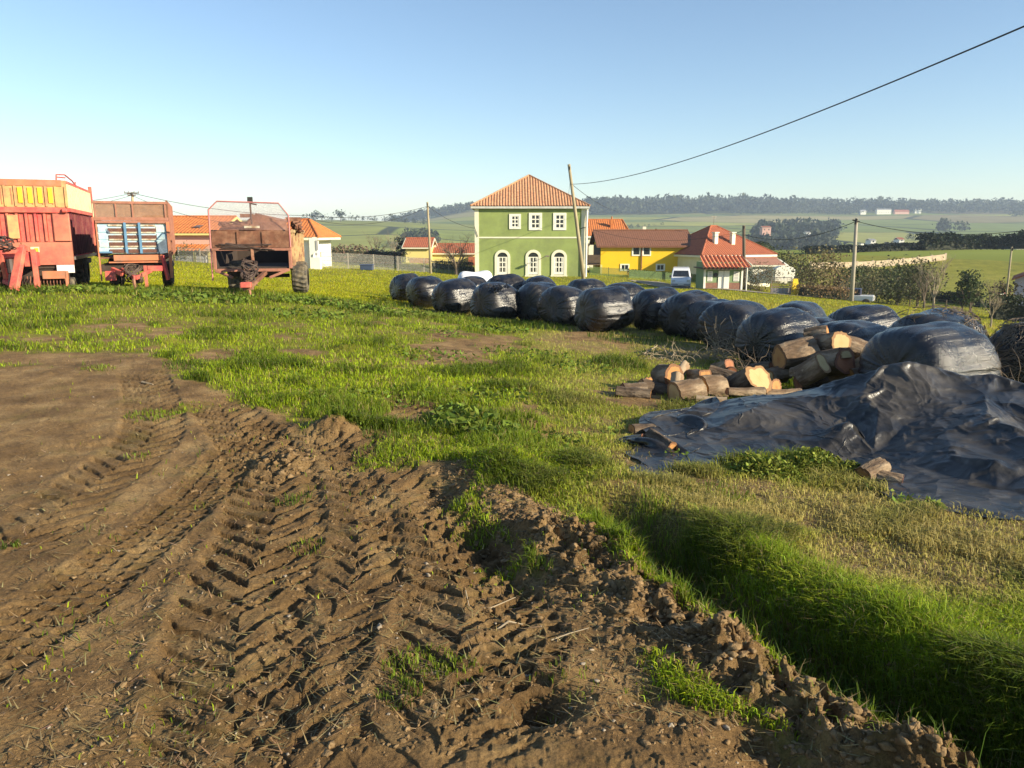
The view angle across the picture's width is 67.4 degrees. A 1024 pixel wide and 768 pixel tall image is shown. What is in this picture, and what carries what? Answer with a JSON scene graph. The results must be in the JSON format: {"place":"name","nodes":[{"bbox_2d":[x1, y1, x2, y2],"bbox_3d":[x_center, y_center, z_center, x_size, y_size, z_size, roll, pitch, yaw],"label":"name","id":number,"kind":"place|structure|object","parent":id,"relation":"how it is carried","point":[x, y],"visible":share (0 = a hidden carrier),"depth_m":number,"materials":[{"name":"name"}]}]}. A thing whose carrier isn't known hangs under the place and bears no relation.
{"place":"outdoors","nodes":[
{"label":"outdoors","id":0,"kind":"place"},
{"bbox_2d":[0,254,1023,767],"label":"ground","id":1,"kind":"structure","parent":0,"point":[84,406],"depth_m":3.69,"materials":[{"name":"soil"}]},
{"bbox_2d":[0,174,96,290],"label":"forage wagon","id":2,"kind":"object","parent":1,"relation":"on","point":[47,232],"visible":0.88,"depth_m":20.72,"materials":[{"name":"red paint"}]},
{"bbox_2d":[91,200,175,289],"bbox_3d":[-11.061,-4.097,22.720,1.918,2.526,5.700,-4,12,-22],"label":"muck trailer","id":3,"kind":"object","parent":1,"relation":"on","point":[116,237],"visible":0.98,"depth_m":21.25,"materials":[{"name":"metal"}]},
{"bbox_2d":[129,215,238,262],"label":"peach house","id":4,"kind":"structure","parent":1,"relation":"on","point":[192,230],"depth_m":61.01,"materials":[{"name":"orange tile"}]},
{"bbox_2d":[177,247,212,262],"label":"garden fence","id":5,"kind":"object","parent":1,"relation":"on","point":[200,256],"visible":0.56,"depth_m":59.54,"materials":[{"name":"metal"}]},
{"bbox_2d":[207,197,308,297],"bbox_3d":[-7.125,-3.934,21.982,2.439,2.656,4.900,-2,11,-10],"label":"manure spreader","id":6,"kind":"object","parent":1,"relation":"on","point":[259,246],"visible":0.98,"depth_m":20.82,"materials":[{"name":"brown"}]},
{"bbox_2d":[286,218,340,269],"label":"white corner house","id":7,"kind":"structure","parent":1,"relation":"on","point":[318,237],"depth_m":66.50,"materials":[{"name":"paint"}]},
{"bbox_2d":[331,244,410,263],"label":"hedge","id":8,"kind":"object","parent":1,"relation":"on","point":[372,251],"visible":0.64,"depth_m":84.93,"materials":[{"name":"green plant"}]},
{"bbox_2d":[7,408,758,764],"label":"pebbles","id":9,"kind":"object","parent":1,"relation":"on","point":[379,626],"visible":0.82,"depth_m":2.86,"materials":[{"name":"stone"}]},
{"bbox_2d":[320,252,472,272],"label":"wire fence","id":10,"kind":"object","parent":1,"relation":"on","point":[398,263],"visible":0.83,"depth_m":72.57,"materials":[{"name":"metal"}]},
{"bbox_2d":[389,273,418,300],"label":"wrapped bale","id":11,"kind":"object","parent":1,"relation":"on","point":[397,286],"visible":0.56,"depth_m":27.71},
{"bbox_2d":[402,237,436,263],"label":"pale yellow house","id":12,"kind":"structure","parent":1,"relation":"on","point":[416,247],"depth_m":98.73,"materials":[{"name":"paint"}]},
{"bbox_2d":[406,276,442,307],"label":"wrapped bale","id":13,"kind":"object","parent":1,"relation":"on","point":[419,290],"visible":0.77,"depth_m":25.56},
{"bbox_2d":[432,243,474,265],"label":"yellow house","id":14,"kind":"structure","parent":1,"relation":"on","point":[437,253],"depth_m":102.71,"materials":[{"name":"red tile"}]},
{"bbox_2d":[431,278,476,314],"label":"wrapped bale","id":15,"kind":"object","parent":1,"relation":"on","point":[453,296],"visible":0.78,"depth_m":23.42},
{"bbox_2d":[436,234,473,274],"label":"bare tree","id":16,"kind":"object","parent":1,"relation":"on","point":[453,262],"visible":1,"depth_m":74.89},
{"bbox_2d":[0,284,945,512],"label":"broadleaf weeds","id":17,"kind":"object","parent":1,"relation":"on","point":[449,407],"visible":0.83,"depth_m":12.31,"materials":[{"name":"green plant"}]},
{"bbox_2d":[458,270,491,280],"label":"white wrapped bale","id":18,"kind":"object","parent":1,"relation":"on","point":[486,275],"visible":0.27,"depth_m":29.66},
{"bbox_2d":[470,282,518,320],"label":"wrapped bale","id":19,"kind":"object","parent":1,"relation":"on","point":[485,302],"visible":0.88,"depth_m":21.66},
{"bbox_2d":[487,274,524,290],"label":"wrapped bale","id":20,"kind":"object","parent":1,"relation":"on","point":[515,281],"visible":0.19,"depth_m":25.78},
{"bbox_2d":[0,393,1012,767],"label":"soil clods","id":21,"kind":"object","parent":1,"relation":"on","point":[860,713],"visible":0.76,"depth_m":2.98,"materials":[{"name":"soil"}]},
{"bbox_2d":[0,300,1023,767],"bbox_3d":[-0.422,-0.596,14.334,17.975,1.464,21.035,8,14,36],"label":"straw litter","id":22,"kind":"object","parent":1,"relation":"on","point":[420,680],"visible":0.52,"depth_m":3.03,"materials":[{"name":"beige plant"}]},
{"bbox_2d":[470,174,590,276],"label":"green house","id":23,"kind":"structure","parent":1,"relation":"on","point":[524,226],"depth_m":73.74,"materials":[{"name":"paint"}]},
{"bbox_2d":[494,250,509,275],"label":"arched window","id":24,"kind":"structure","parent":23,"relation":"in","point":[502,257],"depth_m":74.08,"materials":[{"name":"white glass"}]},
{"bbox_2d":[525,250,540,276],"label":"arched window","id":25,"kind":"structure","parent":23,"relation":"in","point":[533,257],"depth_m":74.10,"materials":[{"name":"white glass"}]},
{"bbox_2d":[529,213,541,229],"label":"window","id":26,"kind":"structure","parent":23,"relation":"in","point":[535,219],"depth_m":73.34,"materials":[{"name":"white paint"}]},
{"bbox_2d":[551,250,566,276],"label":"arched window","id":27,"kind":"structure","parent":23,"relation":"in","point":[559,257],"depth_m":74.10,"materials":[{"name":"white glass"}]},
{"bbox_2d":[553,213,565,229],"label":"window","id":28,"kind":"structure","parent":23,"relation":"in","point":[559,219],"depth_m":73.34,"materials":[{"name":"white paint"}]},
{"bbox_2d":[518,282,555,321],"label":"wrapped bale","id":29,"kind":"object","parent":1,"relation":"on","point":[529,294],"visible":0.47,"depth_m":21.77},
{"bbox_2d":[88,253,1018,335],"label":"field grass","id":30,"kind":"structure","parent":1,"relation":"on","point":[221,283],"depth_m":46.62,"materials":[{"name":"plant"}]},
{"bbox_2d":[537,285,582,325],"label":"wrapped bale","id":31,"kind":"object","parent":1,"relation":"on","point":[557,303],"visible":0.71,"depth_m":20.15},
{"bbox_2d":[568,164,585,278],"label":"utility pole","id":32,"kind":"object","parent":1,"relation":"on","point":[577,229],"visible":0.85,"depth_m":53.80,"materials":[{"name":"brown wood"}]},
{"bbox_2d":[581,26,1023,183],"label":"overhead cable","id":33,"kind":"object","parent":32,"relation":"attached to","point":[848,99],"visible":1,"depth_m":17.88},
{"bbox_2d":[567,278,605,290],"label":"wrapped bale","id":34,"kind":"object","parent":1,"relation":"on","point":[582,284],"visible":0.24,"depth_m":24.31},
{"bbox_2d":[574,286,634,331],"bbox_3d":[2.255,-1.807,18.662,1.384,1.106,1.314,-9,10,-28],"label":"wrapped bale","id":35,"kind":"object","parent":1,"relation":"on","point":[604,309],"visible":0.94,"depth_m":18.17},
{"bbox_2d":[585,216,627,267],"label":"orange roofed house","id":36,"kind":"structure","parent":1,"relation":"on","point":[611,223],"depth_m":107.62,"materials":[{"name":"tile"}]},
{"bbox_2d":[606,282,644,326],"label":"wrapped bale","id":37,"kind":"object","parent":1,"relation":"on","point":[633,289],"visible":0.19,"depth_m":21.34},
{"bbox_2d":[615,386,650,398],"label":"log","id":38,"kind":"object","parent":1,"relation":"on","point":[634,392],"visible":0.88,"depth_m":9.02,"materials":[{"name":"brown wood"}]},
{"bbox_2d":[587,227,690,274],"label":"yellow house","id":39,"kind":"structure","parent":1,"relation":"on","point":[650,252],"depth_m":87.00,"materials":[{"name":"paint"}]},
{"bbox_2d":[638,378,667,395],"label":"log","id":40,"kind":"object","parent":1,"relation":"on","point":[658,388],"visible":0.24,"depth_m":9.50,"materials":[{"name":"brown wood"}]},
{"bbox_2d":[632,287,678,330],"bbox_3d":[3.637,-1.883,19.294,1.322,1.078,1.292,-9,15,-31],"label":"wrapped bale","id":41,"kind":"object","parent":1,"relation":"on","point":[647,303],"visible":0.56,"depth_m":18.82},
{"bbox_2d":[644,428,676,448],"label":"log","id":42,"kind":"object","parent":1,"relation":"on","point":[652,433],"visible":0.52,"depth_m":6.33,"materials":[{"name":"brown wood"}]},
{"bbox_2d":[628,270,695,282],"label":"garden fence","id":43,"kind":"object","parent":1,"relation":"on","point":[641,272],"visible":0.42,"depth_m":78.09,"materials":[{"name":"green metal"}]},
{"bbox_2d":[651,363,683,384],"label":"log","id":44,"kind":"object","parent":1,"relation":"on","point":[660,373],"visible":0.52,"depth_m":9.64,"materials":[{"name":"brown wood"}]},
{"bbox_2d":[629,340,707,363],"bbox_3d":[2.693,-0.606,13.623,1.442,0.412,0.988,0,11,0],"label":"brushwood","id":45,"kind":"object","parent":1,"relation":"on","point":[673,355],"visible":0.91,"depth_m":13.65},
{"bbox_2d":[619,397,719,475],"bbox_3d":[1.450,0.430,6.953,0.726,0.320,3.253,4,12,20],"label":"tarpaulin","id":46,"kind":"object","parent":1,"relation":"on","point":[673,424],"visible":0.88,"depth_m":6.73,"materials":[{"name":"plastic"}]},
{"bbox_2d":[667,378,707,401],"bbox_3d":[2.073,0.105,9.081,0.373,0.345,0.298,-13,15,-20],"label":"log","id":47,"kind":"object","parent":1,"relation":"on","point":[688,388],"visible":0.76,"depth_m":8.97,"materials":[{"name":"brown wood"}]},
{"bbox_2d":[658,290,717,338],"bbox_3d":[4.164,-1.621,17.874,1.319,1.065,1.332,-14,15,-36],"label":"wrapped bale","id":48,"kind":"object","parent":1,"relation":"on","point":[671,314],"visible":0.52,"depth_m":17.51},
{"bbox_2d":[683,299,728,340],"bbox_3d":[4.534,-1.421,17.297,1.224,0.978,1.302,-4,11,-30],"label":"wrapped bale","id":49,"kind":"object","parent":1,"relation":"on","point":[694,311],"visible":0.34,"depth_m":17.05},
{"bbox_2d":[698,375,729,397],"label":"log","id":50,"kind":"object","parent":1,"relation":"on","point":[717,384],"visible":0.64,"depth_m":9.16,"materials":[{"name":"brown wood"}]},
{"bbox_2d":[683,317,751,364],"bbox_3d":[4.181,-0.792,13.923,2.257,0.889,1.893,0,11,0],"label":"brushwood","id":51,"kind":"object","parent":1,"relation":"on","point":[717,350],"visible":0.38,"depth_m":14.04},
{"bbox_2d":[631,280,805,296],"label":"lane","id":52,"kind":"structure","parent":1,"relation":"on","point":[657,283],"depth_m":68.67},
{"bbox_2d":[669,267,692,286],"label":"white van","id":53,"kind":"object","parent":52,"relation":"on","point":[681,276],"visible":0.9,"depth_m":68.11,"materials":[{"name":"paint"}]},
{"bbox_2d":[770,277,791,294],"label":"metal gate","id":54,"kind":"structure","parent":52,"relation":"on","point":[785,290],"depth_m":66.66,"materials":[{"name":"metal"}]},
{"bbox_2d":[693,255,750,289],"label":"green hut","id":55,"kind":"object","parent":1,"relation":"on","point":[721,271],"visible":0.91,"depth_m":63.48,"materials":[{"name":"brick"}]},
{"bbox_2d":[674,216,777,286],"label":"red roofed house","id":56,"kind":"structure","parent":1,"relation":"on","point":[712,245],"depth_m":85.62,"materials":[{"name":"tile"}]},
{"bbox_2d":[697,300,766,353],"bbox_3d":[4.585,-1.177,15.677,1.346,1.074,1.320,-11,17,-43],"label":"wrapped bale","id":57,"kind":"object","parent":1,"relation":"on","point":[715,315],"visible":0.56,"depth_m":15.29},
{"bbox_2d":[719,341,771,370],"bbox_3d":[4.172,-0.403,12.492,1.688,0.581,1.235,-4,12,-18],"label":"brushwood","id":58,"kind":"object","parent":1,"relation":"on","point":[744,365],"visible":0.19,"depth_m":12.45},
{"bbox_2d":[725,387,766,395],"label":"log","id":59,"kind":"object","parent":1,"relation":"on","point":[734,391],"visible":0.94,"depth_m":8.92,"materials":[{"name":"brown wood"}]},
{"bbox_2d":[726,365,771,397],"bbox_3d":[2.877,0.012,9.373,0.394,0.410,0.433,-6,-22,-27],"label":"log","id":60,"kind":"object","parent":1,"relation":"on","point":[754,376],"visible":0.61,"depth_m":9.21,"materials":[{"name":"brown wood"}]},
{"bbox_2d":[743,256,789,291],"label":"thicket","id":61,"kind":"object","parent":1,"relation":"on","point":[766,273],"visible":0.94,"depth_m":69.08,"materials":[{"name":"green plant"}]},
{"bbox_2d":[746,257,794,282],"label":"white shed","id":62,"kind":"structure","parent":1,"relation":"on","point":[775,262],"depth_m":77.27,"materials":[{"name":"paint"}]},
{"bbox_2d":[734,307,819,363],"bbox_3d":[4.707,-0.806,13.541,1.340,1.092,1.301,-8,16,-34],"label":"wrapped bale","id":63,"kind":"object","parent":1,"relation":"on","point":[758,331],"visible":0.6,"depth_m":13.13},
{"bbox_2d":[765,366,790,382],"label":"log","id":64,"kind":"object","parent":1,"relation":"on","point":[780,374],"visible":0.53,"depth_m":10.47,"materials":[{"name":"brown wood"}]},
{"bbox_2d":[772,336,820,369],"bbox_3d":[3.925,-0.403,10.599,0.514,0.463,0.446,-7,12,-7],"label":"log","id":65,"kind":"object","parent":64,"relation":"on","point":[788,355],"visible":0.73,"depth_m":10.47,"materials":[{"name":"brown wood"}]},
{"bbox_2d":[725,446,867,480],"bbox_3d":[2.091,0.581,5.678,1.079,0.205,0.554,0,11,0],"label":"cut greenery","id":66,"kind":"object","parent":1,"relation":"on","point":[783,467],"visible":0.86,"depth_m":5.62,"materials":[{"name":"green plant"}]},
{"bbox_2d":[776,301,827,316],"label":"wrapped bale","id":67,"kind":"object","parent":1,"relation":"on","point":[813,309],"visible":0.2,"depth_m":16.12},
{"bbox_2d":[793,353,830,386],"bbox_3d":[3.920,-0.178,10.045,0.259,0.324,0.374,-9,-24,-39],"label":"log","id":68,"kind":"object","parent":1,"relation":"on","point":[816,367],"visible":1,"depth_m":9.95,"materials":[{"name":"brown wood"}]},
{"bbox_2d":[778,244,859,291],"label":"garden shrub","id":69,"kind":"object","parent":1,"relation":"on","point":[812,269],"visible":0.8,"depth_m":70.95,"materials":[{"name":"green plant"}]},
{"bbox_2d":[791,283,855,300],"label":"hedge","id":70,"kind":"object","parent":1,"relation":"on","point":[826,291],"visible":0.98,"depth_m":65.47,"materials":[{"name":"green plant"}]},
{"bbox_2d":[806,259,859,299],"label":"thicket","id":71,"kind":"object","parent":1,"relation":"on","point":[837,281],"visible":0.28,"depth_m":71.00,"materials":[{"name":"green plant"}]},
{"bbox_2d":[828,356,859,381],"bbox_3d":[4.566,-0.167,10.356,0.533,0.299,0.268,-28,-10,40],"label":"log","id":72,"kind":"object","parent":1,"relation":"on","point":[838,377],"visible":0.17,"depth_m":10.33,"materials":[{"name":"brown wood"}]},
{"bbox_2d":[804,347,855,378],"bbox_3d":[4.257,-0.272,10.333,0.452,0.408,0.513,-7,-7,-31],"label":"log","id":73,"kind":"object","parent":72,"relation":"on","point":[843,365],"visible":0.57,"depth_m":10.12,"materials":[{"name":"brown wood"}]},
{"bbox_2d":[812,331,851,350],"bbox_3d":[4.378,-0.555,10.587,0.356,0.339,0.453,-4,-2,-18],"label":"log","id":74,"kind":"object","parent":73,"relation":"on","point":[836,339],"visible":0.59,"depth_m":10.40,"materials":[{"name":"brown wood"}]},
{"bbox_2d":[848,335,867,358],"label":"log","id":75,"kind":"object","parent":72,"relation":"on","point":[857,345],"visible":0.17,"depth_m":10.77,"materials":[{"name":"brown wood"}]},
{"bbox_2d":[679,361,1023,520],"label":"tarpaulin","id":76,"kind":"object","parent":1,"relation":"on","point":[946,437],"visible":0.91,"depth_m":6.50,"materials":[{"name":"plastic"}]},
{"bbox_2d":[818,320,887,340],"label":"wrapped bale","id":77,"kind":"object","parent":1,"relation":"on","point":[865,330],"visible":0.27,"depth_m":11.93},
{"bbox_2d":[849,218,863,301],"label":"utility pole","id":78,"kind":"object","parent":1,"relation":"on","point":[852,285],"visible":0.91,"depth_m":63.14,"materials":[{"name":"concrete"}]},
{"bbox_2d":[828,304,899,326],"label":"wrapped bale","id":79,"kind":"object","parent":1,"relation":"on","point":[883,315],"visible":0.27,"depth_m":14.56},
{"bbox_2d":[854,457,890,478],"bbox_3d":[2.628,0.644,5.633,0.212,0.188,0.199,-18,17,-21],"label":"log","id":80,"kind":"object","parent":1,"relation":"on","point":[874,466],"visible":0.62,"depth_m":5.56,"materials":[{"name":"brown wood"}]},
{"bbox_2d":[855,257,896,299],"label":"garden shrub","id":81,"kind":"object","parent":1,"relation":"on","point":[867,292],"visible":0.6,"depth_m":79.08,"materials":[{"name":"green plant"}]},
{"bbox_2d":[809,253,946,268],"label":"pale wall","id":82,"kind":"structure","parent":1,"relation":"on","point":[929,258],"depth_m":127.00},
{"bbox_2d":[825,265,933,293],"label":"hedge","id":83,"kind":"object","parent":1,"relation":"on","point":[859,269],"visible":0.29,"depth_m":85.27,"materials":[{"name":"green plant"}]},
{"bbox_2d":[876,470,903,481],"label":"log","id":84,"kind":"object","parent":1,"relation":"on","point":[887,475],"visible":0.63,"depth_m":5.50,"materials":[{"name":"brown wood"}]},
{"bbox_2d":[864,254,943,304],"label":"leafy tree","id":85,"kind":"object","parent":1,"relation":"on","point":[893,295],"visible":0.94,"depth_m":74.81,"materials":[{"name":"green plant"}]},
{"bbox_2d":[890,254,950,305],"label":"leafy tree","id":86,"kind":"object","parent":1,"relation":"on","point":[922,282],"visible":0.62,"depth_m":74.75,"materials":[{"name":"green plant"}]},
{"bbox_2d":[858,321,1001,375],"bbox_3d":[5.180,-0.227,9.577,1.393,1.070,1.288,-7,15,-26],"label":"wrapped bale","id":87,"kind":"object","parent":1,"relation":"on","point":[960,349],"visible":0.59,"depth_m":9.15},
{"bbox_2d":[914,250,954,307],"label":"bare tree","id":88,"kind":"object","parent":1,"relation":"on","point":[935,293],"visible":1,"depth_m":65.67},
{"bbox_2d":[886,308,986,334],"bbox_3d":[6.388,-0.537,11.662,1.403,1.183,1.334,-9,14,-34],"label":"wrapped bale","id":89,"kind":"object","parent":1,"relation":"on","point":[935,315],"visible":0.2,"depth_m":11.31},
{"bbox_2d":[895,305,989,337],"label":"dead vines","id":90,"kind":"object","parent":89,"relation":"on","point":[974,315],"visible":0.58,"depth_m":11.27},
{"bbox_2d":[888,287,985,306],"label":"hedge","id":91,"kind":"object","parent":1,"relation":"on","point":[942,297],"visible":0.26,"depth_m":83.51,"materials":[{"name":"green plant"}]},
{"bbox_2d":[945,274,980,309],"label":"leafy tree","id":92,"kind":"object","parent":1,"relation":"on","point":[961,297],"visible":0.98,"depth_m":69.47,"materials":[{"name":"green plant"}]},
{"bbox_2d":[956,268,989,310],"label":"leafy tree","id":93,"kind":"object","parent":1,"relation":"on","point":[978,294],"visible":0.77,"depth_m":69.32,"materials":[{"name":"green plant"}]},
{"bbox_2d":[971,292,1023,321],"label":"hedge","id":94,"kind":"object","parent":1,"relation":"on","point":[1008,310],"visible":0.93,"depth_m":55.73,"materials":[{"name":"green plant"}]},
{"bbox_2d":[988,277,1023,302],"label":"leafy tree","id":95,"kind":"object","parent":1,"relation":"on","point":[1003,288],"visible":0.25,"depth_m":63.47,"materials":[{"name":"green plant"}]},
{"bbox_2d":[989,322,1023,382],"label":"wrapped bale","id":96,"kind":"object","parent":1,"relation":"on","point":[1013,362],"visible":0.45,"depth_m":10.30},
{"bbox_2d":[989,317,1023,378],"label":"dead vines","id":97,"kind":"object","parent":96,"relation":"on","point":[1006,327],"visible":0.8,"depth_m":10.30,"materials":[{"name":"plant"}]},
{"bbox_2d":[0,279,1023,767],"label":"short grass","id":98,"kind":"structure","parent":0,"point":[976,685],"depth_m":4.47,"materials":[{"name":"plant"}]},
{"bbox_2d":[0,0,1023,220],"label":"sky","id":99,"kind":"structure","parent":0,"point":[365,108],"materials":[{"name":"blue"}]},
{"bbox_2d":[93,209,1023,261],"bbox_3d":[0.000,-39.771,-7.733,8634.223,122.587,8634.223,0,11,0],"label":"hills","id":100,"kind":"structure","parent":0,"point":[979,222],"depth_m":992.60,"materials":[{"name":"plant"}]},
{"bbox_2d":[301,214,426,223],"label":"wood","id":101,"kind":"object","parent":100,"relation":"on","point":[389,218],"visible":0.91,"depth_m":960.34,"materials":[{"name":"green plant"}]},
{"bbox_2d":[396,227,440,242],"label":"wood","id":102,"kind":"object","parent":100,"relation":"on","point":[421,233],"visible":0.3,"depth_m":623.58,"materials":[{"name":"green plant"}]},
{"bbox_2d":[387,201,473,221],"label":"wood","id":103,"kind":"object","parent":100,"relation":"on","point":[442,211],"visible":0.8,"depth_m":1594.08,"materials":[{"name":"green plant"}]},
{"bbox_2d":[582,192,794,213],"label":"wood","id":104,"kind":"object","parent":100,"relation":"on","point":[668,203],"visible":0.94,"depth_m":1475.76,"materials":[{"name":"green plant"}]},
{"bbox_2d":[747,228,841,249],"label":"wood","id":105,"kind":"object","parent":100,"relation":"on","point":[820,239],"visible":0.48,"depth_m":532.04,"materials":[{"name":"green plant"}]},
{"bbox_2d":[729,204,864,213],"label":"wood","id":106,"kind":"object","parent":100,"relation":"on","point":[839,210],"visible":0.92,"depth_m":1424.29,"materials":[{"name":"green plant"}]},
{"bbox_2d":[749,217,846,239],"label":"wood","id":107,"kind":"object","parent":100,"relation":"on","point":[794,228],"visible":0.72,"depth_m":739.13,"materials":[{"name":"green plant"}]},
{"bbox_2d":[798,242,925,253],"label":"hedge","id":108,"kind":"object","parent":100,"relation":"on","point":[887,246],"visible":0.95,"depth_m":149.93,"materials":[{"name":"green plant"}]},
{"bbox_2d":[789,195,1023,212],"bbox_3d":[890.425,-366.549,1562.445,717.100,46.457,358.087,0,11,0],"label":"wood","id":109,"kind":"object","parent":100,"relation":"on","point":[934,204],"visible":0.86,"depth_m":1497.18,"materials":[{"name":"green plant"}]},
{"bbox_2d":[908,229,1023,249],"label":"hedge","id":110,"kind":"object","parent":100,"relation":"on","point":[940,241],"visible":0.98,"depth_m":159.25,"materials":[{"name":"green plant"}]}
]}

